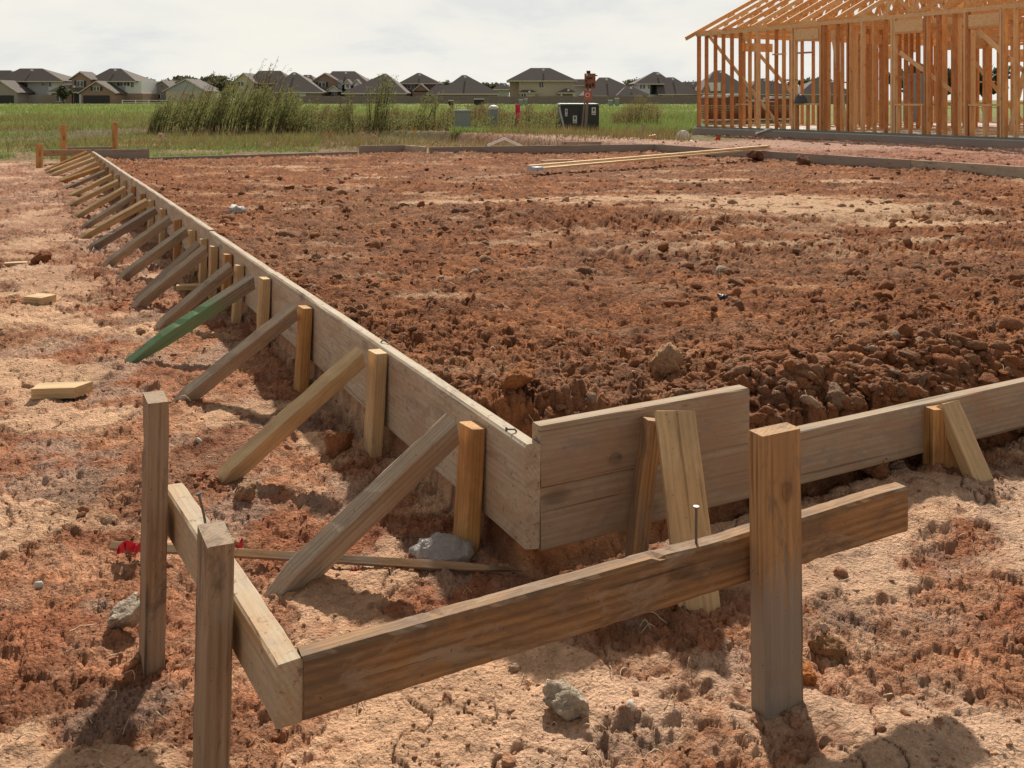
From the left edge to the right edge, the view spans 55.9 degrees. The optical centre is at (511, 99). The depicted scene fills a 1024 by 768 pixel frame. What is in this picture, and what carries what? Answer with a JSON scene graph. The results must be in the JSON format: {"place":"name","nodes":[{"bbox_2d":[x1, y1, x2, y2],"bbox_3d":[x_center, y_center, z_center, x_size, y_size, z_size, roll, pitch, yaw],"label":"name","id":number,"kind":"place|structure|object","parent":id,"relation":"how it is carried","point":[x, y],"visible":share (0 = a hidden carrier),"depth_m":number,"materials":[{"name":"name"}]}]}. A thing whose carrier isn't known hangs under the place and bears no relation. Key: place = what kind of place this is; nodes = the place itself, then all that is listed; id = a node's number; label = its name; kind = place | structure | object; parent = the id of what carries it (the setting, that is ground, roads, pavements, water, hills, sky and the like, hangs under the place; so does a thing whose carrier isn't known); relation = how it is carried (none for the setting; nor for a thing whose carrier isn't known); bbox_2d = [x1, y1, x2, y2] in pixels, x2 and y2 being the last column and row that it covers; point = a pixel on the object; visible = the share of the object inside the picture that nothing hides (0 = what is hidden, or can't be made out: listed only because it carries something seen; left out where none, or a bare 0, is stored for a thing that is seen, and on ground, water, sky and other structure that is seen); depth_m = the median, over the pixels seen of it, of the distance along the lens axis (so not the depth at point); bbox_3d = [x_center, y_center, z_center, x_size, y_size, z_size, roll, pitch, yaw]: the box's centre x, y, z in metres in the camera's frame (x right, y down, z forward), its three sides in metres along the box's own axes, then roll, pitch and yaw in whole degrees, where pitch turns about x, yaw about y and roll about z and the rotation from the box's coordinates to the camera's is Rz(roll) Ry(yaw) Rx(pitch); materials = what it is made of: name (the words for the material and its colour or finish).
{"place":"outdoors","nodes":[
{"label":"outdoors","id":0,"kind":"place"},
{"bbox_2d":[0,102,701,130],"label":"field grass","id":1,"kind":"structure","parent":0,"point":[50,108],"depth_m":73.56,"materials":[{"name":"plant"}]},
{"bbox_2d":[0,100,1023,767],"bbox_3d":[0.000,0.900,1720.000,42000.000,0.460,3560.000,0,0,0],"label":"ground","id":2,"kind":"structure","parent":0,"point":[718,728],"depth_m":2.83,"materials":[{"name":"soil"}]},
{"bbox_2d":[0,68,71,103],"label":"house","id":3,"kind":"structure","parent":2,"relation":"on","point":[25,85],"depth_m":184.66,"materials":[{"name":"grey"}]},
{"bbox_2d":[23,293,55,304],"bbox_3d":[-2.490,1.054,5.092,0.122,0.046,0.100,0,0,20],"label":"wood offcut","id":4,"kind":"object","parent":2,"relation":"on","point":[41,298],"visible":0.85,"depth_m":5.06,"materials":[{"name":"brown wood"}]},
{"bbox_2d":[30,249,51,264],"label":"dirt clod","id":5,"kind":"object","parent":2,"relation":"on","point":[42,256],"visible":0.94,"depth_m":6.28,"materials":[{"name":"soil"}]},
{"bbox_2d":[31,381,92,399],"bbox_3d":[-1.615,1.042,3.465,0.187,0.039,0.080,0,0,-7],"label":"wood offcut","id":6,"kind":"object","parent":2,"relation":"on","point":[62,390],"visible":1,"depth_m":3.43,"materials":[{"name":"brown wood"}]},
{"bbox_2d":[45,154,91,173],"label":"wooden brace","id":7,"kind":"object","parent":2,"relation":"on","point":[72,162],"visible":0.84,"depth_m":12.58,"materials":[{"name":"brown wood"}]},
{"bbox_2d":[49,157,94,175],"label":"wooden brace","id":8,"kind":"object","parent":2,"relation":"on","point":[73,166],"visible":0.89,"depth_m":12.07,"materials":[{"name":"brown wood"}]},
{"bbox_2d":[36,122,117,167],"bbox_3d":[-6.550,0.737,14.432,0.523,0.768,1.727,0,0,6],"label":"batter board","id":9,"kind":"object","parent":2,"relation":"on","point":[64,152],"visible":0.7,"depth_m":14.48,"materials":[{"name":"orange wood"}]},
{"bbox_2d":[56,166,100,183],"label":"wooden brace","id":10,"kind":"object","parent":2,"relation":"on","point":[80,174],"visible":0.93,"depth_m":11.17,"materials":[{"name":"orange wood"}]},
{"bbox_2d":[62,170,105,188],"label":"wooden brace","id":11,"kind":"object","parent":2,"relation":"on","point":[88,178],"visible":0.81,"depth_m":10.66,"materials":[{"name":"brown wood"}]},
{"bbox_2d":[65,174,112,196],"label":"wooden brace","id":12,"kind":"object","parent":2,"relation":"on","point":[92,185],"visible":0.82,"depth_m":10.04,"materials":[{"name":"brown wood"}]},
{"bbox_2d":[65,179,119,206],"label":"wooden brace","id":13,"kind":"object","parent":2,"relation":"on","point":[95,192],"visible":0.94,"depth_m":9.35,"materials":[{"name":"brown wood"}]},
{"bbox_2d":[72,186,127,217],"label":"wooden brace","id":14,"kind":"object","parent":2,"relation":"on","point":[101,201],"visible":0.87,"depth_m":8.68,"materials":[{"name":"brown wood"}]},
{"bbox_2d":[47,68,158,103],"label":"house","id":15,"kind":"structure","parent":2,"relation":"on","point":[114,85],"depth_m":183.19,"materials":[{"name":"grey"}]},
{"bbox_2d":[83,95,109,103],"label":"garage door","id":16,"kind":"structure","parent":15,"relation":"in","point":[97,99],"depth_m":179.93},
{"bbox_2d":[81,193,135,227],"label":"wooden brace","id":17,"kind":"object","parent":2,"relation":"on","point":[108,211],"visible":0.88,"depth_m":8.04,"materials":[{"name":"brown wood"}]},
{"bbox_2d":[92,151,133,195],"bbox_3d":[-4.772,0.854,11.433,0.042,0.248,5.132,0,0,-27],"label":"form board","id":18,"kind":"object","parent":2,"relation":"on","point":[122,174],"visible":0.41,"depth_m":10.25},
{"bbox_2d":[79,198,148,237],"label":"wooden brace","id":19,"kind":"object","parent":2,"relation":"on","point":[95,230],"visible":0.9,"depth_m":7.54,"materials":[{"name":"brown wood"}]},
{"bbox_2d":[95,149,148,158],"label":"form board","id":20,"kind":"object","parent":2,"relation":"on","point":[127,153],"visible":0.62,"depth_m":13.84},
{"bbox_2d":[86,206,157,249],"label":"wooden brace","id":21,"kind":"object","parent":2,"relation":"on","point":[125,228],"visible":0.94,"depth_m":6.95,"materials":[{"name":"brown wood"}]},
{"bbox_2d":[107,591,139,628],"bbox_3d":[-0.789,1.052,1.970,0.072,0.057,0.064,0,0,-40],"label":"rock","id":22,"kind":"object","parent":2,"relation":"on","point":[124,613],"visible":0.94,"depth_m":1.96,"materials":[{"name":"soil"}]},
{"bbox_2d":[101,215,172,266],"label":"wooden brace","id":23,"kind":"object","parent":2,"relation":"on","point":[137,242],"visible":0.94,"depth_m":6.33,"materials":[{"name":"brown wood"}]},
{"bbox_2d":[116,226,187,279],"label":"wooden brace","id":24,"kind":"object","parent":2,"relation":"on","point":[133,269],"visible":0.88,"depth_m":5.82,"materials":[{"name":"brown wood"}]},
{"bbox_2d":[0,130,320,159],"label":"green cover","id":25,"kind":"object","parent":2,"relation":"on","point":[151,153],"visible":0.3,"depth_m":18.71,"materials":[{"name":"green plant"}]},
{"bbox_2d":[133,241,200,300],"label":"wooden brace","id":26,"kind":"object","parent":2,"relation":"on","point":[192,248],"visible":0.34,"depth_m":5.19,"materials":[{"name":"brown wood"}]},
{"bbox_2d":[130,244,208,307],"bbox_3d":[-1.796,0.945,5.039,0.502,0.057,0.046,-41,42,-21],"label":"wooden brace","id":27,"kind":"object","parent":2,"relation":"on","point":[168,280],"visible":0.92,"depth_m":5.03,"materials":[{"name":"brown wood"}]},
{"bbox_2d":[132,178,214,268],"bbox_3d":[-2.661,0.861,7.362,0.042,0.245,4.038,0,0,-27],"label":"form board","id":28,"kind":"object","parent":2,"relation":"on","point":[174,211],"visible":0.59,"depth_m":6.82,"materials":[{"name":"wood"}]},
{"bbox_2d":[156,78,218,103],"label":"house","id":29,"kind":"structure","parent":2,"relation":"on","point":[162,85],"depth_m":193.00,"materials":[{"name":"grey brick"}]},
{"bbox_2d":[125,273,254,362],"bbox_3d":[-1.369,0.943,4.077,0.643,0.061,0.046,-33,37,-24],"label":"wooden brace","id":30,"kind":"object","parent":2,"relation":"on","point":[190,321],"visible":0.91,"depth_m":4.07,"materials":[{"name":"green paint"}]},
{"bbox_2d":[162,79,220,103],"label":"house","id":31,"kind":"structure","parent":2,"relation":"on","point":[174,89],"depth_m":187.00,"materials":[{"name":"beige"}]},
{"bbox_2d":[152,262,234,328],"bbox_3d":[-1.526,0.956,4.600,0.478,0.058,0.047,-41,42,-21],"label":"wooden brace","id":32,"kind":"object","parent":2,"relation":"on","point":[202,291],"visible":0.86,"depth_m":4.59,"materials":[{"name":"brown wood"}]},
{"bbox_2d":[198,238,207,282],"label":"wooden stake","id":33,"kind":"object","parent":2,"relation":"on","point":[202,275],"visible":0.38,"depth_m":5.55,"materials":[{"name":"brown wood"}]},
{"bbox_2d":[208,246,217,298],"bbox_3d":[-1.643,0.994,5.297,0.040,0.388,0.061,2,-1,-27],"label":"wooden stake","id":34,"kind":"object","parent":2,"relation":"on","point":[213,259],"visible":0.46,"depth_m":5.27,"materials":[{"name":"brown wood"}]},
{"bbox_2d":[147,58,321,135],"bbox_3d":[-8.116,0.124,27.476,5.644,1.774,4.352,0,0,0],"label":"tall weeds","id":35,"kind":"object","parent":2,"relation":"on","point":[163,113],"visible":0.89,"depth_m":26.18,"materials":[{"name":"green plant"}]},
{"bbox_2d":[172,302,298,401],"bbox_3d":[-1.017,0.949,3.524,0.569,0.057,0.046,-38,40,-22],"label":"wooden brace","id":36,"kind":"object","parent":2,"relation":"on","point":[236,357],"visible":0.88,"depth_m":3.52,"materials":[{"name":"brown wood"}]},
{"bbox_2d":[231,264,243,324],"bbox_3d":[-1.339,0.991,4.699,0.040,0.380,0.061,4,-1,-27],"label":"wooden stake","id":37,"kind":"object","parent":2,"relation":"on","point":[236,313],"visible":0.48,"depth_m":4.67,"materials":[{"name":"brown wood"}]},
{"bbox_2d":[208,231,274,319],"bbox_3d":[-1.386,0.875,4.903,0.041,0.239,1.500,0,0,-27],"label":"form board","id":38,"kind":"object","parent":2,"relation":"on","point":[255,268],"visible":0.52,"depth_m":4.70,"materials":[{"name":"wood"}]},
{"bbox_2d":[131,152,357,159],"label":"form board","id":39,"kind":"object","parent":2,"relation":"on","point":[260,155],"visible":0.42,"depth_m":14.58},
{"bbox_2d":[234,479,255,502],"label":"dirt clod","id":40,"kind":"object","parent":2,"relation":"on","point":[245,489],"visible":0.92,"depth_m":2.56,"materials":[{"name":"soil"}]},
{"bbox_2d":[230,71,287,103],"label":"house","id":41,"kind":"structure","parent":2,"relation":"on","point":[260,79],"depth_m":186.44,"materials":[{"name":"beige"}]},
{"bbox_2d":[256,277,270,350],"bbox_3d":[-1.092,0.979,4.223,0.040,0.404,0.076,4,-1,-27],"label":"wooden stake","id":42,"kind":"object","parent":2,"relation":"on","point":[264,294],"visible":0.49,"depth_m":4.19,"materials":[{"name":"brown wood"}]},
{"bbox_2d":[214,346,365,484],"bbox_3d":[-0.652,0.933,2.797,0.572,0.058,0.046,-40,41,-22],"label":"wooden brace","id":43,"kind":"object","parent":2,"relation":"on","point":[276,431],"visible":0.9,"depth_m":2.79,"materials":[{"name":"brown wood"}]},
{"bbox_2d":[267,72,330,103],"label":"house","id":44,"kind":"structure","parent":2,"relation":"on","point":[306,86],"depth_m":179.69,"materials":[{"name":"grey"}]},
{"bbox_2d":[294,305,312,393],"bbox_3d":[-0.791,0.992,3.643,0.040,0.426,0.076,3,-1,-27],"label":"wooden stake","id":45,"kind":"object","parent":2,"relation":"on","point":[303,352],"visible":0.73,"depth_m":3.61,"materials":[{"name":"orange wood"}]},
{"bbox_2d":[109,538,522,571],"bbox_3d":[-0.461,1.049,2.222,0.977,0.065,0.053,0,0,7],"label":"survey lath","id":46,"kind":"object","parent":2,"relation":"on","point":[119,547],"visible":0.7,"depth_m":2.20,"materials":[{"name":"brown wood"}]},
{"bbox_2d":[324,430,354,458],"bbox_3d":[-0.527,1.052,2.946,0.088,0.107,0.086,0,0,-20],"label":"dirt clod","id":47,"kind":"object","parent":2,"relation":"on","point":[337,443],"visible":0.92,"depth_m":2.91,"materials":[{"name":"soil"}]},
{"bbox_2d":[312,71,368,103],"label":"house","id":48,"kind":"structure","parent":2,"relation":"on","point":[336,83],"depth_m":185.00,"materials":[{"name":"brick"}]},
{"bbox_2d":[0,110,694,151],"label":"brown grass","id":49,"kind":"structure","parent":2,"relation":"on","point":[600,133],"depth_m":21.20,"materials":[{"name":"green plant"}]},
{"bbox_2d":[263,413,459,597],"bbox_3d":[-0.337,0.941,2.199,0.564,0.072,0.046,-39,41,-22],"label":"wooden brace","id":50,"kind":"object","parent":2,"relation":"on","point":[330,544],"visible":0.91,"depth_m":2.19,"materials":[{"name":"brown wood"}]},
{"bbox_2d":[281,102,463,132],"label":"weeds","id":51,"kind":"object","parent":2,"relation":"on","point":[324,112],"visible":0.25,"depth_m":27.75,"materials":[{"name":"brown plant"}]},
{"bbox_2d":[363,349,387,458],"bbox_3d":[-0.417,0.962,2.921,0.040,0.406,0.076,4,-1,-27],"label":"wooden stake","id":52,"kind":"object","parent":2,"relation":"on","point":[375,403],"visible":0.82,"depth_m":2.89,"materials":[{"name":"brown wood"}]},
{"bbox_2d":[341,74,411,103],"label":"house","id":53,"kind":"structure","parent":2,"relation":"on","point":[401,90],"depth_m":179.16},
{"bbox_2d":[359,145,403,153],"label":"form board","id":54,"kind":"object","parent":2,"relation":"on","point":[373,149],"visible":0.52,"depth_m":15.40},
{"bbox_2d":[370,74,398,131],"bbox_3d":[-3.524,0.080,26.838,0.842,1.731,1.279,0,0,0],"label":"weed clump","id":55,"kind":"object","parent":2,"relation":"on","point":[382,99],"visible":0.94,"depth_m":26.63,"materials":[{"name":"green plant"}]},
{"bbox_2d":[270,272,540,549],"bbox_3d":[-0.496,0.869,3.187,0.048,0.255,2.365,0,0,-27],"label":"form board","id":56,"kind":"object","parent":2,"relation":"on","point":[420,400],"visible":0.84,"depth_m":2.62,"materials":[{"name":"wood"}]},
{"bbox_2d":[399,73,443,102],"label":"house","id":57,"kind":"structure","parent":2,"relation":"on","point":[418,84],"depth_m":188.70,"materials":[{"name":"brick"}]},
{"bbox_2d":[298,111,560,133],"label":"green weeds","id":58,"kind":"object","parent":2,"relation":"on","point":[536,124],"visible":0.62,"depth_m":26.29,"materials":[{"name":"green plant"}]},
{"bbox_2d":[413,90,445,130],"bbox_3d":[-2.299,0.323,26.724,0.825,1.248,1.072,0,0,-15],"label":"weed clump","id":59,"kind":"object","parent":2,"relation":"on","point":[428,104],"visible":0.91,"depth_m":26.68,"materials":[{"name":"green plant"}]},
{"bbox_2d":[409,532,475,561],"bbox_3d":[-0.161,1.042,2.250,0.159,0.052,0.108,0,0,-9],"label":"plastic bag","id":60,"kind":"object","parent":2,"relation":"on","point":[441,546],"visible":0.87,"depth_m":2.22,"materials":[{"name":"grey"}]},
{"bbox_2d":[454,110,470,128],"bbox_3d":[-1.293,0.585,25.200,0.460,0.650,0.400,0,0,-8],"label":"utility pedestal","id":61,"kind":"object","parent":2,"relation":"on","point":[462,118],"visible":0.8,"depth_m":25.03,"materials":[{"name":"grey metal"}]},
{"bbox_2d":[427,75,500,103],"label":"house","id":62,"kind":"structure","parent":2,"relation":"on","point":[463,85],"depth_m":179.29,"materials":[{"name":"grey"}]},
{"bbox_2d":[453,421,485,553],"bbox_3d":[-0.106,0.977,2.321,0.040,0.397,0.076,4,-1,-27],"label":"wooden stake","id":63,"kind":"object","parent":2,"relation":"on","point":[469,485],"visible":0.66,"depth_m":2.29,"materials":[{"name":"orange wood"}]},
{"bbox_2d":[464,101,557,127],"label":"brown weeds","id":64,"kind":"object","parent":2,"relation":"on","point":[478,114],"visible":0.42,"depth_m":31.44,"materials":[{"name":"green plant"}]},
{"bbox_2d":[1,218,1021,767],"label":"dry rootlets","id":65,"kind":"object","parent":2,"relation":"on","point":[467,588],"visible":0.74,"depth_m":2.00,"materials":[{"name":"plant"}]},
{"bbox_2d":[0,132,1023,767],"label":"clods","id":66,"kind":"object","parent":2,"relation":"on","point":[944,360],"visible":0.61,"depth_m":3.12,"materials":[{"name":"soil"}]},
{"bbox_2d":[499,360,534,390],"bbox_3d":[0.011,0.735,2.558,0.126,0.083,0.116,0,0,-28],"label":"dirt clod","id":67,"kind":"object","parent":2,"relation":"on","point":[520,375],"visible":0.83,"depth_m":2.52,"materials":[{"name":"soil"}]},
{"bbox_2d":[139,390,907,767],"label":"batter board","id":68,"kind":"object","parent":2,"relation":"on","point":[775,544],"visible":0.97,"depth_m":1.59,"materials":[{"name":"brown wood"}]},
{"bbox_2d":[62,215,1016,767],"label":"soil crumbs","id":69,"kind":"object","parent":2,"relation":"on","point":[754,717],"visible":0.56,"depth_m":2.01,"materials":[{"name":"soil"}]},
{"bbox_2d":[506,68,576,103],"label":"house","id":70,"kind":"structure","parent":2,"relation":"on","point":[540,82],"depth_m":185.00,"materials":[{"name":"beige"}]},
{"bbox_2d":[429,144,654,153],"bbox_3d":[0.546,0.830,15.486,3.794,0.201,0.040,0,0,-15],"label":"form board","id":71,"kind":"object","parent":2,"relation":"on","point":[562,149],"visible":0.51,"depth_m":15.49,"materials":[{"name":"wood"}]},
{"bbox_2d":[270,95,845,103],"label":"wooden fence","id":72,"kind":"object","parent":2,"relation":"on","point":[544,99],"visible":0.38,"depth_m":170.98,"materials":[{"name":"wood"}]},
{"bbox_2d":[542,679,589,720],"bbox_3d":[0.094,1.042,1.671,0.083,0.056,0.078,0,0,0],"label":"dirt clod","id":73,"kind":"object","parent":2,"relation":"on","point":[564,699],"visible":1,"depth_m":1.66,"materials":[{"name":"stone"}]},
{"bbox_2d":[557,103,599,132],"bbox_3d":[1.949,0.539,28.505,1.173,0.890,1.018,0,0,-3],"label":"transformer box","id":74,"kind":"object","parent":2,"relation":"on","point":[572,113],"visible":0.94,"depth_m":28.02,"materials":[{"name":"black metal"}]},
{"bbox_2d":[581,71,597,128],"bbox_3d":[2.036,0.178,25.623,0.474,1.911,0.126,0,0,9],"label":"sign post","id":75,"kind":"object","parent":2,"relation":"on","point":[589,81],"visible":0.98,"depth_m":25.59,"materials":[{"name":"brown wood"}]},
{"bbox_2d":[578,77,650,103],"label":"house","id":76,"kind":"structure","parent":2,"relation":"on","point":[607,86],"depth_m":180.30,"materials":[{"name":"grey"}]},
{"bbox_2d":[607,94,664,125],"bbox_3d":[4.440,0.365,34.408,2.255,1.341,3.444,0,0,0],"label":"bush","id":77,"kind":"object","parent":2,"relation":"on","point":[637,114],"visible":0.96,"depth_m":33.64,"materials":[{"name":"green plant"}]},
{"bbox_2d":[625,416,658,556],"bbox_3d":[0.300,0.942,2.233,0.038,0.404,0.061,9,-7,-10],"label":"wooden stake","id":78,"kind":"object","parent":2,"relation":"on","point":[642,497],"visible":0.71,"depth_m":2.21,"materials":[{"name":"brown wood"}]},
{"bbox_2d":[527,145,770,170],"bbox_3d":[1.958,0.736,12.615,4.424,0.168,0.198,0,0,-39],"label":"board stack","id":79,"kind":"object","parent":2,"relation":"on","point":[536,167],"visible":1,"depth_m":12.29,"materials":[{"name":"beige wood"}]},
{"bbox_2d":[599,111,703,133],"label":"lot grass","id":80,"kind":"structure","parent":2,"relation":"on","point":[682,124],"depth_m":33.91,"materials":[{"name":"green plant"}]},
{"bbox_2d":[628,72,696,103],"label":"house","id":81,"kind":"structure","parent":2,"relation":"on","point":[655,84],"depth_m":184.91,"materials":[{"name":"white"}]},
{"bbox_2d":[649,341,682,377],"bbox_3d":[0.488,0.820,2.997,0.098,0.133,0.098,0,0,-22],"label":"dirt clod","id":82,"kind":"object","parent":2,"relation":"on","point":[666,360],"visible":0.87,"depth_m":2.98,"materials":[{"name":"soil"}]},
{"bbox_2d":[654,411,720,615],"bbox_3d":[0.387,0.922,2.125,0.090,0.460,0.037,-3,-23,-1],"label":"wooden brace","id":83,"kind":"object","parent":2,"relation":"on","point":[683,482],"visible":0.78,"depth_m":2.14,"materials":[{"name":"brown wood"}]},
{"bbox_2d":[655,144,769,158],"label":"form board","id":84,"kind":"object","parent":2,"relation":"on","point":[672,148],"visible":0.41,"depth_m":15.05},
{"bbox_2d":[701,95,727,122],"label":"brick stack","id":85,"kind":"object","parent":2,"relation":"on","point":[711,110],"visible":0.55,"depth_m":40.55,"materials":[{"name":"brown brick"}]},
{"bbox_2d":[695,70,747,103],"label":"house","id":86,"kind":"structure","parent":2,"relation":"on","point":[719,83],"depth_m":181.71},
{"bbox_2d":[725,94,747,122],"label":"brick stack","id":87,"kind":"object","parent":2,"relation":"on","point":[727,112],"visible":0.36,"depth_m":41.05,"materials":[{"name":"brown brick"}]},
{"bbox_2d":[746,78,788,96],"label":"house","id":88,"kind":"structure","parent":2,"relation":"on","point":[771,88],"depth_m":185.47,"materials":[{"name":"grey"}]},
{"bbox_2d":[763,96,788,121],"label":"brick stack","id":89,"kind":"object","parent":2,"relation":"on","point":[780,110],"visible":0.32,"depth_m":42.55,"materials":[{"name":"brown brick"}]},
{"bbox_2d":[538,377,1023,550],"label":"form board","id":90,"kind":"object","parent":2,"relation":"on","point":[581,510],"visible":0.68,"depth_m":2.54,"materials":[{"name":"wood"}]},
{"bbox_2d":[532,385,748,487],"bbox_3d":[0.323,0.796,2.308,0.609,0.140,0.040,0,0,-28],"label":"form board","id":91,"kind":"object","parent":90,"relation":"on","point":[576,447],"visible":0.81,"depth_m":2.25,"materials":[{"name":"wood"}]},
{"bbox_2d":[803,662,817,685],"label":"dirt clod","id":92,"kind":"object","parent":2,"relation":"on","point":[810,678],"visible":0.44,"depth_m":1.77,"materials":[{"name":"soil"}]},
{"bbox_2d":[798,79,845,96],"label":"house","id":93,"kind":"structure","parent":2,"relation":"on","point":[807,88],"depth_m":188.50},
{"bbox_2d":[808,635,846,664],"bbox_3d":[0.610,1.063,1.864,0.072,0.052,0.052,0,0,0],"label":"dirt clod","id":94,"kind":"object","parent":2,"relation":"on","point":[831,647],"visible":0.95,"depth_m":1.86,"materials":[{"name":"soil"}]},
{"bbox_2d":[824,382,846,410],"bbox_3d":[0.925,0.859,2.781,0.057,0.080,0.120,0,0,0],"label":"dirt clod","id":95,"kind":"object","parent":2,"relation":"on","point":[835,394],"visible":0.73,"depth_m":2.75,"materials":[{"name":"soil"}]},
{"bbox_2d":[770,151,910,168],"bbox_3d":[4.288,0.826,12.775,0.039,0.193,2.297,0,0,-31],"label":"form board","id":96,"kind":"object","parent":2,"relation":"on","point":[823,159],"visible":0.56,"depth_m":12.60,"materials":[{"name":"wood"}]},
{"bbox_2d":[685,0,1023,147],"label":"framed house","id":97,"kind":"structure","parent":2,"relation":"on","point":[964,31],"depth_m":22.94,"materials":[{"name":"orange wood"}]},
{"bbox_2d":[860,458,890,479],"bbox_3d":[1.013,1.026,2.731,0.142,0.121,0.151,0,0,39],"label":"dirt clod","id":98,"kind":"object","parent":2,"relation":"on","point":[881,471],"visible":0.36,"depth_m":2.66,"materials":[{"name":"soil"}]},
{"bbox_2d":[903,73,922,121],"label":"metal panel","id":99,"kind":"object","parent":2,"relation":"on","point":[914,94],"visible":0.09,"depth_m":44.01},
{"bbox_2d":[923,404,958,468],"bbox_3d":[1.214,1.001,2.733,0.086,0.261,0.052,2,-2,-14],"label":"wooden stake","id":100,"kind":"object","parent":2,"relation":"on","point":[937,448],"visible":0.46,"depth_m":2.71,"materials":[{"name":"orange wood"}]},
{"bbox_2d":[936,400,993,481],"bbox_3d":[1.265,0.989,2.670,0.061,0.297,0.046,-6,-29,-15],"label":"wooden brace","id":101,"kind":"object","parent":2,"relation":"on","point":[966,450],"visible":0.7,"depth_m":2.67,"materials":[{"name":"brown wood"}]},
{"bbox_2d":[911,160,1023,177],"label":"form board","id":102,"kind":"object","parent":2,"relation":"on","point":[1001,170],"visible":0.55,"depth_m":11.06,"materials":[{"name":"wood"}]},
{"bbox_2d":[0,0,1023,99],"label":"sky","id":103,"kind":"structure","parent":0,"point":[489,41],"materials":[{"name":"white"}]},
{"bbox_2d":[448,126,629,137],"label":"verge grass","id":104,"kind":"structure","parent":0,"point":[460,129],"depth_m":22.73,"materials":[{"name":"green plant"}]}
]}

